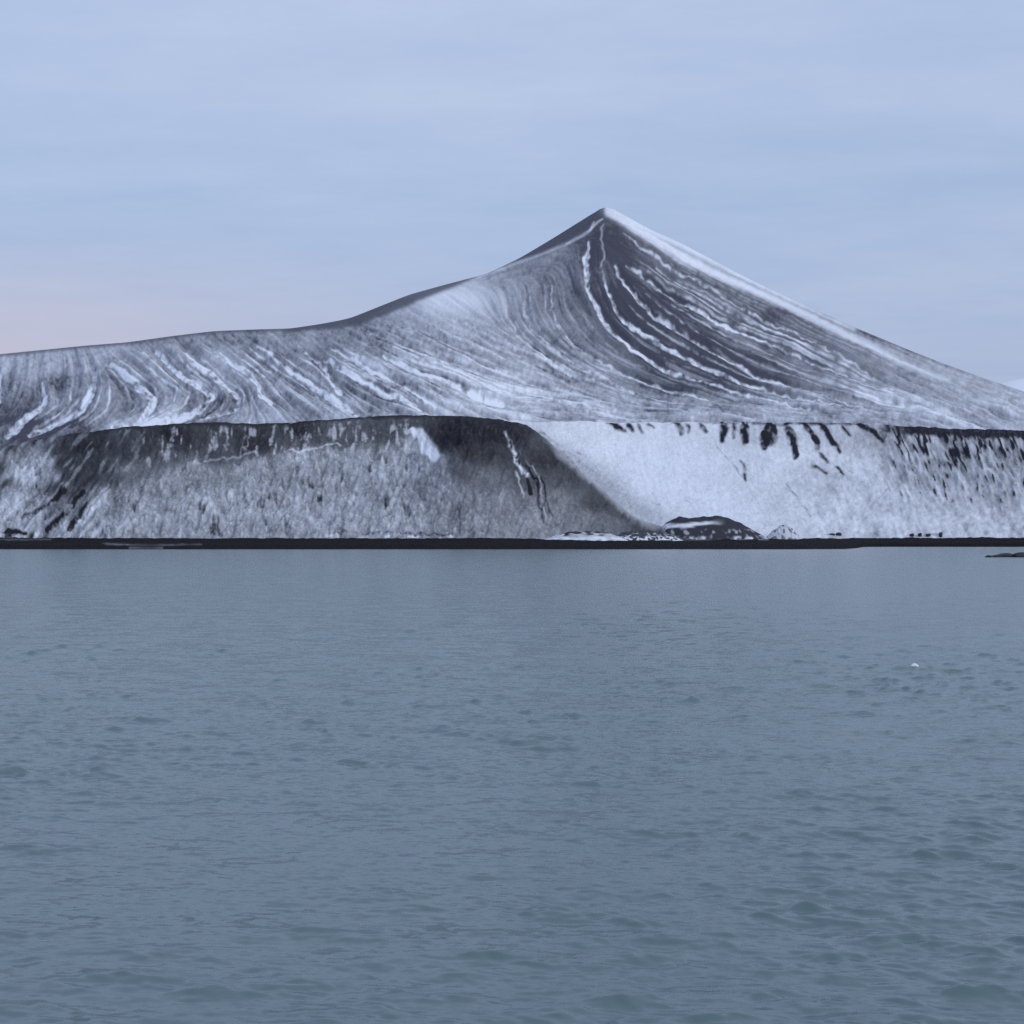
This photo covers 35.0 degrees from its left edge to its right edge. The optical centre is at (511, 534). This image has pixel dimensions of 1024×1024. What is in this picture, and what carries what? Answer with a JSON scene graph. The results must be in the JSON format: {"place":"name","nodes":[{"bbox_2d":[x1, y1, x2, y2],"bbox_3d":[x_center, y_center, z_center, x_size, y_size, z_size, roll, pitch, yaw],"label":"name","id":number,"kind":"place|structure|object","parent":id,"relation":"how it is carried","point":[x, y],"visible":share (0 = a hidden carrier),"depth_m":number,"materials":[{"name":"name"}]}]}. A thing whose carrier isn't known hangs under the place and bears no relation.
{"place":"outdoors","nodes":[
{"label":"outdoors","id":0,"kind":"place"},
{"bbox_2d":[0,415,695,539],"bbox_3d":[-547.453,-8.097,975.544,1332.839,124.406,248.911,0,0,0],"label":"headland","id":1,"kind":"structure","parent":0,"point":[405,476],"depth_m":913.30,"materials":[{"name":"grey stone"}]},
{"bbox_2d":[0,547,1023,1023],"bbox_3d":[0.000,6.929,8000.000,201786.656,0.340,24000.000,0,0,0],"label":"sea","id":2,"kind":"structure","parent":0,"point":[510,785],"depth_m":45.03,"materials":[{"name":"liquid"}]},
{"bbox_2d":[996,553,1010,556],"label":"rock","id":3,"kind":"object","parent":2,"relation":"in","point":[1003,555],"visible":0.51,"depth_m":494.79,"materials":[{"name":"grey stone"}]},
{"bbox_2d":[1007,552,1023,556],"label":"rock","id":4,"kind":"object","parent":2,"relation":"in","point":[1019,554],"visible":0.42,"depth_m":493.80,"materials":[{"name":"grey stone"}]},
{"bbox_2d":[0,207,1023,469],"bbox_3d":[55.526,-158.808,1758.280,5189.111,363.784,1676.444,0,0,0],"label":"mountain","id":5,"kind":"structure","parent":0,"point":[606,315],"depth_m":1393.29,"materials":[{"name":"white snow"}]},
{"bbox_2d":[0,537,1023,548],"bbox_3d":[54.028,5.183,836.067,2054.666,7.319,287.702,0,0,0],"label":"beach","id":6,"kind":"structure","parent":0,"point":[303,543],"depth_m":798.77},
{"bbox_2d":[547,530,627,540],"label":"bank","id":7,"kind":"structure","parent":6,"relation":"on","point":[589,535],"depth_m":866.81,"materials":[{"name":"white snow"}]},
{"bbox_2d":[615,530,682,540],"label":"bank","id":8,"kind":"structure","parent":6,"relation":"on","point":[646,535],"depth_m":882.90,"materials":[{"name":"white snow"}]},
{"bbox_2d":[662,516,768,539],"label":"mound","id":9,"kind":"object","parent":6,"relation":"on","point":[711,527],"visible":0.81,"depth_m":910.39,"materials":[{"name":"black stone"}]},
{"bbox_2d":[767,525,801,538],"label":"hummock","id":10,"kind":"object","parent":6,"relation":"on","point":[783,532],"visible":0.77,"depth_m":926.45,"materials":[{"name":"white snow"}]},
{"bbox_2d":[0,0,1023,382],"label":"sky","id":11,"kind":"structure","parent":0,"point":[168,168],"materials":[{"name":"blue"}]},
{"bbox_2d":[509,420,1023,538],"bbox_3d":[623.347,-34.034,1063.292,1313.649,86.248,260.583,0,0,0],"label":"snow slope","id":12,"kind":"structure","parent":0,"point":[825,480],"depth_m":1035.67,"materials":[{"name":"white snow"}]},
{"bbox_2d":[1000,379,1023,390],"bbox_3d":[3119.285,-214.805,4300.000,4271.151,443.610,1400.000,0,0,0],"label":"ridge","id":13,"kind":"structure","parent":0,"point":[1018,384],"depth_m":4155.64,"materials":[{"name":"white snow"}]}
]}

